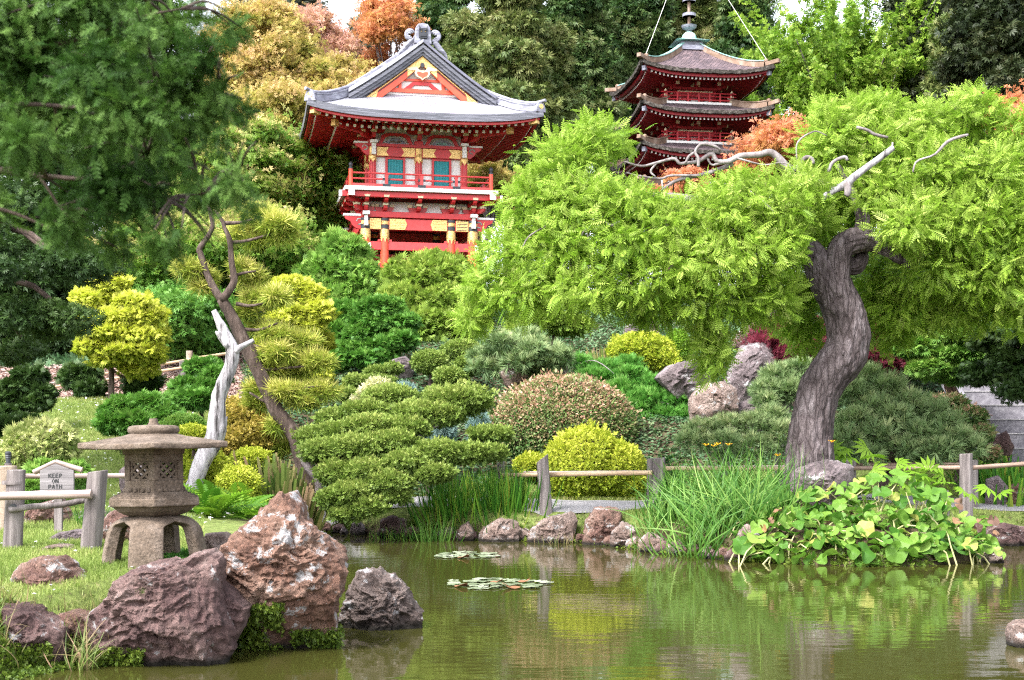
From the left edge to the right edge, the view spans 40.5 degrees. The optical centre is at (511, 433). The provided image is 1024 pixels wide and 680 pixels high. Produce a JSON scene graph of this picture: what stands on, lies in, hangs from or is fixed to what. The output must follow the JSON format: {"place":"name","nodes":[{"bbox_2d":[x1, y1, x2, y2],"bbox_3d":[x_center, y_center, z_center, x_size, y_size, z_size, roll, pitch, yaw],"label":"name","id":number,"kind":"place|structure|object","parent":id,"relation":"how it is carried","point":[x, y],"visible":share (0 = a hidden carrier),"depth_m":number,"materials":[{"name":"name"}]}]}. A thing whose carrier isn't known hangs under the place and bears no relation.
{"place":"outdoors","nodes":[
{"label":"outdoors","id":0,"kind":"place"},
{"bbox_2d":[5,0,963,288],"label":"sky","id":1,"kind":"structure","parent":0,"point":[340,7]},
{"bbox_2d":[0,317,1023,678],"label":"ground","id":2,"kind":"structure","parent":0,"point":[220,525],"depth_m":26.38,"materials":[{"name":"plant"}]},
{"bbox_2d":[0,363,63,414],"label":"shrub","id":3,"kind":"object","parent":2,"relation":"on","point":[29,388],"visible":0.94,"depth_m":29.12,"materials":[{"name":"green plant"}]},
{"bbox_2d":[1,599,71,664],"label":"rock","id":4,"kind":"object","parent":2,"relation":"on","point":[42,622],"visible":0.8,"depth_m":11.69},
{"bbox_2d":[10,632,79,667],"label":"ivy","id":5,"kind":"object","parent":4,"relation":"on","point":[29,652],"visible":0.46,"depth_m":11.66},
{"bbox_2d":[0,229,84,361],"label":"tree","id":6,"kind":"object","parent":2,"relation":"on","point":[55,288],"visible":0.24,"depth_m":43.22,"materials":[{"name":"green plant"}]},
{"bbox_2d":[0,413,86,468],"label":"dome shrub","id":7,"kind":"object","parent":2,"relation":"on","point":[30,437],"visible":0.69,"depth_m":22.20,"materials":[{"name":"green plant"}]},
{"bbox_2d":[9,554,86,586],"bbox_3d":[-4.284,1.477,12.931,0.742,0.700,0.740,0,0,38],"label":"rock","id":8,"kind":"object","parent":2,"relation":"on","point":[46,568],"visible":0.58,"depth_m":12.67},
{"bbox_2d":[0,469,107,548],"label":"post and rail fence","id":9,"kind":"object","parent":2,"relation":"on","point":[16,495],"visible":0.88,"depth_m":14.96,"materials":[{"name":"grey wood"}]},
{"bbox_2d":[32,459,82,532],"bbox_3d":[-5.614,0.857,17.171,0.614,1.077,0.118,0,0,-3],"label":"wooden sign","id":10,"kind":"object","parent":2,"relation":"on","point":[57,475],"visible":0.85,"depth_m":17.12,"materials":[{"name":"grey wood"}]},
{"bbox_2d":[22,455,93,504],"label":"shrub","id":11,"kind":"object","parent":2,"relation":"on","point":[34,484],"visible":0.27,"depth_m":20.05,"materials":[{"name":"green plant"}]},
{"bbox_2d":[0,177,128,368],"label":"conifer","id":12,"kind":"object","parent":2,"relation":"on","point":[43,322],"visible":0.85,"depth_m":22.93,"materials":[{"name":"green plant"}]},
{"bbox_2d":[0,36,149,245],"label":"conifer","id":13,"kind":"object","parent":2,"relation":"on","point":[32,188],"visible":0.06,"depth_m":49.46,"materials":[{"name":"green plant"}]},
{"bbox_2d":[37,581,120,673],"bbox_3d":[-3.686,1.653,11.922,0.939,0.810,1.156,0,0,0],"label":"grass tuft","id":14,"kind":"object","parent":2,"relation":"on","point":[84,656],"visible":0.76,"depth_m":11.78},
{"bbox_2d":[0,533,204,657],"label":"grass","id":15,"kind":"structure","parent":2,"relation":"on","point":[86,556],"depth_m":13.46,"materials":[{"name":"plant"}]},
{"bbox_2d":[0,487,205,536],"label":"grass","id":16,"kind":"structure","parent":2,"relation":"on","point":[29,529],"depth_m":18.29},
{"bbox_2d":[52,360,167,399],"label":"shrub","id":17,"kind":"object","parent":2,"relation":"on","point":[78,379],"visible":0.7,"depth_m":33.53,"materials":[{"name":"green plant"}]},
{"bbox_2d":[0,394,232,512],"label":"grass","id":18,"kind":"structure","parent":2,"relation":"on","point":[79,423],"depth_m":30.28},
{"bbox_2d":[66,273,173,398],"bbox_3d":[-9.330,-2.334,32.747,2.650,3.219,1.968,0,0,0],"label":"golden cypress","id":19,"kind":"object","parent":2,"relation":"on","point":[130,334],"visible":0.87,"depth_m":32.41,"materials":[{"name":"yellow plant"}]},
{"bbox_2d":[0,351,244,397],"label":"wood chips","id":20,"kind":"object","parent":2,"relation":"on","point":[238,373],"visible":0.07,"depth_m":39.26,"materials":[{"name":"brown wood"}]},
{"bbox_2d":[0,583,265,679],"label":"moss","id":21,"kind":"object","parent":2,"relation":"on","point":[33,670],"visible":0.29,"depth_m":11.53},
{"bbox_2d":[0,0,269,279],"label":"foreground cypress","id":22,"kind":"object","parent":2,"relation":"on","point":[98,69],"visible":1,"depth_m":4.45,"materials":[{"name":"green plant"}]},
{"bbox_2d":[90,388,186,437],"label":"shrub","id":23,"kind":"object","parent":2,"relation":"on","point":[117,414],"visible":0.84,"depth_m":27.94,"materials":[{"name":"green plant"}]},
{"bbox_2d":[78,418,227,568],"bbox_3d":[-3.529,0.615,13.698,1.394,1.530,1.604,-1,0,-14],"label":"stone lantern","id":24,"kind":"object","parent":2,"relation":"on","point":[153,502],"visible":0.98,"depth_m":13.43,"materials":[{"name":"stone"}]},
{"bbox_2d":[130,461,176,480],"bbox_3d":[-3.532,0.360,13.697,0.518,0.190,0.554,-1,0,-14],"label":"lattice window","id":25,"kind":"structure","parent":24,"relation":"in","point":[172,475],"depth_m":13.47,"materials":[{"name":"stone"}]},
{"bbox_2d":[83,547,237,665],"bbox_3d":[-3.067,1.607,12.264,1.339,1.202,1.226,0,0,0],"label":"rock","id":26,"kind":"object","parent":2,"relation":"on","point":[170,611],"visible":0.96,"depth_m":11.84,"materials":[{"name":"stone"}]},
{"bbox_2d":[85,643,145,666],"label":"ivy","id":27,"kind":"object","parent":26,"relation":"on","point":[133,660],"visible":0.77,"depth_m":11.89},
{"bbox_2d":[223,580,251,640],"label":"rock","id":28,"kind":"object","parent":26,"relation":"on","point":[238,605],"visible":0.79,"depth_m":12.21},
{"bbox_2d":[85,209,260,290],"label":"shrub","id":29,"kind":"object","parent":2,"relation":"on","point":[147,274],"visible":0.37,"depth_m":41.05,"materials":[{"name":"green plant"}]},
{"bbox_2d":[131,272,255,364],"bbox_3d":[-9.673,-3.305,40.880,4.641,2.924,6.510,0,0,0],"label":"maple tree","id":30,"kind":"object","parent":2,"relation":"on","point":[192,325],"visible":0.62,"depth_m":39.37,"materials":[{"name":"green plant"}]},
{"bbox_2d":[164,354,236,418],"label":"shrub","id":31,"kind":"object","parent":2,"relation":"on","point":[192,387],"visible":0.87,"depth_m":30.65,"materials":[{"name":"green plant"}]},
{"bbox_2d":[186,309,254,487],"bbox_3d":[-5.269,-0.513,24.903,1.325,3.440,0.357,0,0,0],"label":"dead tree trunk","id":32,"kind":"object","parent":2,"relation":"on","point":[216,430],"visible":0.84,"depth_m":24.79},
{"bbox_2d":[183,479,268,519],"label":"fern","id":33,"kind":"object","parent":2,"relation":"on","point":[213,505],"visible":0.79,"depth_m":22.31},
{"bbox_2d":[212,460,266,504],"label":"dome shrub","id":34,"kind":"object","parent":2,"relation":"on","point":[228,476],"visible":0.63,"depth_m":24.74,"materials":[{"name":"yellow plant"}]},
{"bbox_2d":[166,103,324,218],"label":"maple tree","id":35,"kind":"object","parent":2,"relation":"on","point":[274,145],"visible":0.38,"depth_m":48.71,"materials":[{"name":"green plant"}]},
{"bbox_2d":[220,393,289,460],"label":"shrub","id":36,"kind":"object","parent":2,"relation":"on","point":[242,431],"visible":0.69,"depth_m":27.67,"materials":[{"name":"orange plant"}]},
{"bbox_2d":[189,69,322,136],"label":"maple tree","id":37,"kind":"object","parent":2,"relation":"on","point":[272,95],"visible":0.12,"depth_m":54.10,"materials":[{"name":"yellow plant"}]},
{"bbox_2d":[191,196,321,316],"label":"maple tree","id":38,"kind":"object","parent":2,"relation":"on","point":[282,261],"visible":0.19,"depth_m":43.22,"materials":[{"name":"green plant"}]},
{"bbox_2d":[168,199,346,490],"bbox_3d":[-5.061,-1.716,27.699,3.588,6.102,1.551,0,0,0],"label":"leaning pine","id":39,"kind":"object","parent":2,"relation":"on","point":[285,354],"visible":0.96,"depth_m":27.44,"materials":[{"name":"green plant"}]},
{"bbox_2d":[189,0,332,91],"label":"maple tree","id":40,"kind":"object","parent":2,"relation":"on","point":[282,43],"visible":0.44,"depth_m":58.08,"materials":[{"name":"yellow plant"}]},
{"bbox_2d":[233,450,327,530],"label":"rush clump","id":41,"kind":"object","parent":2,"relation":"on","point":[278,475],"visible":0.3,"depth_m":25.91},
{"bbox_2d":[219,490,348,648],"bbox_3d":[-2.130,1.371,12.977,1.258,1.691,1.161,0,0,0],"label":"pinnacle rock","id":42,"kind":"object","parent":2,"relation":"on","point":[280,547],"visible":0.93,"depth_m":12.55,"materials":[{"name":"stone"}]},
{"bbox_2d":[237,600,286,650],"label":"moss","id":43,"kind":"object","parent":42,"relation":"on","point":[250,637],"visible":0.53,"depth_m":12.63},
{"bbox_2d":[287,621,345,648],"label":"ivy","id":44,"kind":"object","parent":42,"relation":"on","point":[298,635],"visible":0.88,"depth_m":12.85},
{"bbox_2d":[253,273,340,383],"bbox_3d":[-5.676,-2.667,36.680,2.447,3.246,2.630,0,0,0],"label":"golden cypress","id":45,"kind":"object","parent":2,"relation":"on","point":[313,305],"visible":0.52,"depth_m":36.52,"materials":[{"name":"yellow plant"}]},
{"bbox_2d":[243,134,364,245],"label":"maple tree","id":46,"kind":"object","parent":2,"relation":"on","point":[334,169],"visible":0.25,"depth_m":50.85,"materials":[{"name":"green plant"}]},
{"bbox_2d":[290,0,369,64],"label":"maple tree","id":47,"kind":"object","parent":2,"relation":"on","point":[333,34],"visible":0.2,"depth_m":61.93,"materials":[{"name":"pink plant"}]},
{"bbox_2d":[286,48,382,130],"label":"maple tree","id":48,"kind":"object","parent":2,"relation":"on","point":[338,70],"visible":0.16,"depth_m":58.22,"materials":[{"name":"yellow plant"}]},
{"bbox_2d":[290,224,380,301],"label":"arborvitae","id":49,"kind":"object","parent":2,"relation":"on","point":[339,262],"visible":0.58,"depth_m":42.24,"materials":[{"name":"green plant"}]},
{"bbox_2d":[334,360,404,402],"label":"cloud shrub","id":50,"kind":"object","parent":2,"relation":"on","point":[353,381],"visible":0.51,"depth_m":32.59,"materials":[{"name":"green plant"}]},
{"bbox_2d":[328,292,424,370],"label":"cloud cypress","id":51,"kind":"object","parent":2,"relation":"on","point":[379,329],"visible":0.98,"depth_m":36.40,"materials":[{"name":"green plant"}]},
{"bbox_2d":[345,0,431,69],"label":"maple tree","id":52,"kind":"object","parent":2,"relation":"on","point":[380,23],"visible":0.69,"depth_m":63.87,"materials":[{"name":"orange plant"}]},
{"bbox_2d":[289,378,515,526],"bbox_3d":[-2.096,0.304,26.408,4.349,2.849,3.082,0,0,0],"label":"cloud juniper","id":53,"kind":"object","parent":2,"relation":"on","point":[371,450],"visible":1,"depth_m":25.68,"materials":[{"name":"green plant"}]},
{"bbox_2d":[293,23,546,268],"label":"temple gate","id":54,"kind":"structure","parent":2,"relation":"on","point":[416,124],"depth_m":48.24,"materials":[{"name":"paint"}]},
{"bbox_2d":[408,347,452,388],"bbox_3d":[-2.070,-1.595,35.191,1.051,1.224,1.057,0,0,38],"label":"topiary mound","id":55,"kind":"object","parent":2,"relation":"on","point":[426,361],"visible":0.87,"depth_m":34.91,"materials":[{"name":"green plant"}]},
{"bbox_2d":[374,244,488,343],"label":"clipped shrub","id":56,"kind":"object","parent":2,"relation":"on","point":[421,282],"visible":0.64,"depth_m":40.63,"materials":[{"name":"green plant"}]},
{"bbox_2d":[410,0,473,50],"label":"conifer","id":57,"kind":"object","parent":2,"relation":"on","point":[433,10],"visible":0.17,"depth_m":74.43,"materials":[{"name":"plant"}]},
{"bbox_2d":[396,467,504,535],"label":"iris clump","id":58,"kind":"object","parent":2,"relation":"on","point":[445,498],"visible":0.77,"depth_m":26.73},
{"bbox_2d":[437,6,490,262],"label":"conifer","id":59,"kind":"object","parent":2,"relation":"on","point":[463,29],"visible":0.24,"depth_m":66.67,"materials":[{"name":"plant"}]},
{"bbox_2d":[240,317,739,495],"bbox_3d":[-0.644,-1.032,35.597,15.058,4.947,13.038,0,0,0],"label":"ivy","id":60,"kind":"object","parent":2,"relation":"on","point":[597,346],"visible":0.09,"depth_m":34.05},
{"bbox_2d":[467,159,522,261],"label":"maple tree","id":61,"kind":"object","parent":2,"relation":"on","point":[498,172],"visible":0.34,"depth_m":55.19,"materials":[{"name":"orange plant"}]},
{"bbox_2d":[481,518,521,541],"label":"rock","id":62,"kind":"object","parent":2,"relation":"on","point":[501,530],"visible":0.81,"depth_m":25.70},
{"bbox_2d":[0,287,1012,367],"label":"undergrowth","id":63,"kind":"object","parent":2,"relation":"on","point":[59,358],"visible":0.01,"depth_m":42.40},
{"bbox_2d":[450,464,564,532],"bbox_3d":[-0.084,1.281,26.602,2.208,1.540,2.392,0,0,0],"label":"iris clump","id":64,"kind":"object","parent":2,"relation":"on","point":[507,499],"visible":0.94,"depth_m":26.39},
{"bbox_2d":[468,0,572,278],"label":"conifer","id":65,"kind":"object","parent":2,"relation":"on","point":[512,55],"visible":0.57,"depth_m":58.85,"materials":[{"name":"plant"}]},
{"bbox_2d":[464,323,577,385],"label":"mountain pine","id":66,"kind":"object","parent":2,"relation":"on","point":[533,352],"visible":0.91,"depth_m":32.35,"materials":[{"name":"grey plant"}]},
{"bbox_2d":[364,471,692,535],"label":"grass","id":67,"kind":"structure","parent":2,"relation":"on","point":[609,498],"depth_m":26.77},
{"bbox_2d":[503,311,597,344],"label":"shrub","id":68,"kind":"object","parent":2,"relation":"on","point":[558,329],"visible":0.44,"depth_m":36.17,"materials":[{"name":"green plant"}]},
{"bbox_2d":[527,511,577,542],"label":"rock","id":69,"kind":"object","parent":2,"relation":"on","point":[548,529],"visible":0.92,"depth_m":25.41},
{"bbox_2d":[539,20,590,197],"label":"conifer","id":70,"kind":"object","parent":2,"relation":"on","point":[560,40],"visible":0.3,"depth_m":61.14,"materials":[{"name":"plant"}]},
{"bbox_2d":[487,368,647,457],"bbox_3d":[1.122,-0.123,31.474,3.988,2.786,3.290,0,0,0],"label":"azalea mound","id":71,"kind":"object","parent":2,"relation":"on","point":[537,412],"visible":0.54,"depth_m":30.57,"materials":[{"name":"green plant"}]},
{"bbox_2d":[535,0,631,285],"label":"conifer","id":72,"kind":"object","parent":2,"relation":"on","point":[594,73],"visible":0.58,"depth_m":70.58,"materials":[{"name":"plant"}]},
{"bbox_2d":[541,418,646,499],"bbox_3d":[1.674,0.676,28.572,2.370,2.015,2.063,0,0,0],"label":"yellow dome shrub","id":73,"kind":"object","parent":2,"relation":"on","point":[585,447],"visible":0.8,"depth_m":27.95,"materials":[{"name":"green plant"}]},
{"bbox_2d":[582,506,622,544],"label":"rock","id":74,"kind":"object","parent":2,"relation":"on","point":[601,523],"visible":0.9,"depth_m":24.91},
{"bbox_2d":[566,349,688,419],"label":"mountain pine","id":75,"kind":"object","parent":2,"relation":"on","point":[627,366],"visible":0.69,"depth_m":33.20,"materials":[{"name":"green plant"}]},
{"bbox_2d":[318,515,936,566],"bbox_3d":[1.109,1.773,24.855,13.145,0.587,2.109,0,0,39],"label":"moss","id":76,"kind":"object","parent":2,"relation":"on","point":[842,554],"visible":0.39,"depth_m":21.41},
{"bbox_2d":[593,0,680,283],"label":"conifer","id":77,"kind":"object","parent":2,"relation":"on","point":[637,24],"visible":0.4,"depth_m":76.24,"materials":[{"name":"plant"}]},
{"bbox_2d":[496,454,784,515],"bbox_3d":[2.729,1.014,26.497,6.222,1.258,1.426,0,0,5],"label":"post and rail fence","id":78,"kind":"object","parent":2,"relation":"on","point":[653,465],"visible":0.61,"depth_m":26.30,"materials":[{"name":"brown wood"}]},
{"bbox_2d":[601,330,681,374],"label":"dome shrub","id":79,"kind":"object","parent":2,"relation":"on","point":[658,351],"visible":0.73,"depth_m":34.79,"materials":[{"name":"yellow plant"}]},
{"bbox_2d":[606,457,713,548],"bbox_3d":[3.050,1.211,24.247,2.556,1.681,1.989,0,0,-34],"label":"day lily clump","id":80,"kind":"object","parent":2,"relation":"on","point":[665,512],"visible":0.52,"depth_m":23.94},
{"bbox_2d":[658,0,723,51],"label":"conifer","id":81,"kind":"object","parent":2,"relation":"on","point":[705,11],"visible":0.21,"depth_m":80.32,"materials":[{"name":"plant"}]},
{"bbox_2d":[605,0,780,277],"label":"pagoda","id":82,"kind":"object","parent":2,"relation":"on","point":[683,87],"visible":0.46,"depth_m":61.54,"materials":[{"name":"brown wood"}]},
{"bbox_2d":[635,463,789,559],"bbox_3d":[3.237,1.246,22.770,2.543,1.621,2.118,0,0,0],"label":"day lily clump","id":83,"kind":"object","parent":2,"relation":"on","point":[721,528],"visible":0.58,"depth_m":22.55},
{"bbox_2d":[688,381,738,430],"bbox_3d":[4.588,-0.569,31.587,1.164,1.252,0.901,0,0,0],"label":"boulder","id":84,"kind":"object","parent":2,"relation":"on","point":[711,400],"visible":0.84,"depth_m":31.27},
{"bbox_2d":[672,400,791,478],"bbox_3d":[4.424,0.389,27.683,2.568,2.159,1.455,0,0,0],"label":"mountain pine","id":85,"kind":"object","parent":2,"relation":"on","point":[770,420],"visible":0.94,"depth_m":27.45,"materials":[{"name":"green plant"}]},
{"bbox_2d":[630,432,835,559],"bbox_3d":[3.716,1.009,23.362,3.767,2.109,3.666,0,0,0],"label":"day lily clump","id":86,"kind":"object","parent":2,"relation":"on","point":[756,485],"visible":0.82,"depth_m":22.54,"materials":[{"name":"green plant"}]},
{"bbox_2d":[444,75,1023,484],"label":"overhanging tree","id":87,"kind":"object","parent":2,"relation":"on","point":[792,259],"visible":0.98,"depth_m":23.95,"materials":[{"name":"green plant"}]},
{"bbox_2d":[707,0,781,279],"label":"conifer","id":88,"kind":"object","parent":2,"relation":"on","point":[732,42],"visible":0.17,"depth_m":74.85,"materials":[{"name":"plant"}]},
{"bbox_2d":[724,342,776,402],"bbox_3d":[5.772,-1.404,33.572,1.304,1.627,1.012,0,0,23],"label":"boulder","id":89,"kind":"object","parent":2,"relation":"on","point":[753,357],"visible":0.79,"depth_m":33.21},
{"bbox_2d":[721,108,810,317],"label":"maple tree","id":90,"kind":"object","parent":2,"relation":"on","point":[771,134],"visible":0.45,"depth_m":42.21,"materials":[{"name":"orange plant"}]},
{"bbox_2d":[744,356,813,485],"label":"mountain pine","id":91,"kind":"object","parent":2,"relation":"on","point":[769,385],"visible":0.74,"depth_m":28.55,"materials":[{"name":"green plant"}]},
{"bbox_2d":[733,315,826,405],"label":"maple tree","id":92,"kind":"object","parent":2,"relation":"on","point":[778,351],"visible":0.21,"depth_m":33.42,"materials":[{"name":"red plant"}]},
{"bbox_2d":[790,459,853,504],"bbox_3d":[5.176,0.866,23.303,0.963,0.873,0.805,0,0,-32],"label":"boulder","id":93,"kind":"object","parent":2,"relation":"on","point":[838,472],"visible":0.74,"depth_m":23.02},
{"bbox_2d":[721,0,940,236],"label":"ginkgo tree","id":94,"kind":"object","parent":2,"relation":"on","point":[837,56],"visible":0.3,"depth_m":63.62,"materials":[{"name":"green plant"}]},
{"bbox_2d":[729,468,1005,566],"bbox_3d":[6.478,1.329,22.504,6.959,1.523,3.793,0,0,-24],"label":"butterbur patch","id":95,"kind":"object","parent":2,"relation":"on","point":[935,526],"visible":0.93,"depth_m":21.64,"materials":[{"name":"green plant"}]},
{"bbox_2d":[864,455,943,509],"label":"broadleaf plant","id":96,"kind":"object","parent":2,"relation":"on","point":[917,464],"visible":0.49,"depth_m":24.33,"materials":[{"name":"green plant"}]},
{"bbox_2d":[833,356,993,496],"bbox_3d":[7.703,-0.071,27.546,3.332,3.072,2.400,0,0,0],"label":"mountain pine","id":97,"kind":"object","parent":2,"relation":"on","point":[889,397],"visible":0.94,"depth_m":27.02,"materials":[{"name":"green plant"}]},
{"bbox_2d":[874,0,955,112],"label":"conifer","id":98,"kind":"object","parent":2,"relation":"on","point":[889,6],"visible":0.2,"depth_m":64.24,"materials":[{"name":"plant"}]},
{"bbox_2d":[835,459,1023,525],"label":"grass","id":99,"kind":"structure","parent":2,"relation":"on","point":[975,510],"depth_m":26.27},
{"bbox_2d":[846,453,1023,516],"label":"post and rail fence","id":100,"kind":"object","parent":2,"relation":"on","point":[967,466],"visible":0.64,"depth_m":25.14,"materials":[{"name":"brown wood"}]},
{"bbox_2d":[893,312,989,401],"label":"cypress","id":101,"kind":"object","parent":2,"relation":"on","point":[932,360],"visible":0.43,"depth_m":29.59,"materials":[{"name":"green plant"}]},
{"bbox_2d":[914,8,991,122],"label":"conifer","id":102,"kind":"object","parent":2,"relation":"on","point":[930,83],"visible":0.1,"depth_m":61.76,"materials":[{"name":"plant"}]},
{"bbox_2d":[929,390,1003,486],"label":"shrub","id":103,"kind":"object","parent":2,"relation":"on","point":[979,420],"visible":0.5,"depth_m":28.25,"materials":[{"name":"green plant"}]},
{"bbox_2d":[926,0,1023,134],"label":"conifer","id":104,"kind":"object","parent":2,"relation":"on","point":[987,40],"visible":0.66,"depth_m":56.39,"materials":[{"name":"plant"}]},
{"bbox_2d":[938,455,1023,506],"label":"rush clump","id":105,"kind":"object","parent":2,"relation":"on","point":[1009,476],"visible":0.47,"depth_m":27.58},
{"bbox_2d":[941,385,1023,462],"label":"stone steps","id":106,"kind":"structure","parent":2,"relation":"on","point":[1009,419],"depth_m":31.30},
{"bbox_2d":[950,310,1023,406],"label":"conifer","id":107,"kind":"object","parent":2,"relation":"on","point":[1001,369],"visible":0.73,"depth_m":28.07,"materials":[{"name":"green plant"}]},
{"bbox_2d":[11,532,1023,679],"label":"water","id":108,"kind":"structure","parent":0,"point":[596,612],"depth_m":14.62,"materials":[{"name":"green liquid"}]},
{"bbox_2d":[338,566,423,630],"bbox_3d":[-1.370,1.866,14.385,0.948,0.995,0.750,0,0,0],"label":"pond rock","id":109,"kind":"object","parent":108,"relation":"in","point":[380,598],"visible":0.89,"depth_m":14.14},
{"bbox_2d":[72,494,1023,524],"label":"path","id":110,"kind":"structure","parent":0,"point":[578,506],"depth_m":26.96,"materials":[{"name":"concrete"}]},
{"bbox_2d":[654,360,715,400],"bbox_3d":[4.078,-1.260,32.988,1.418,1.037,1.171,0,0,38],"label":"boulder","id":111,"kind":"object","parent":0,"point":[673,379],"visible":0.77,"depth_m":32.59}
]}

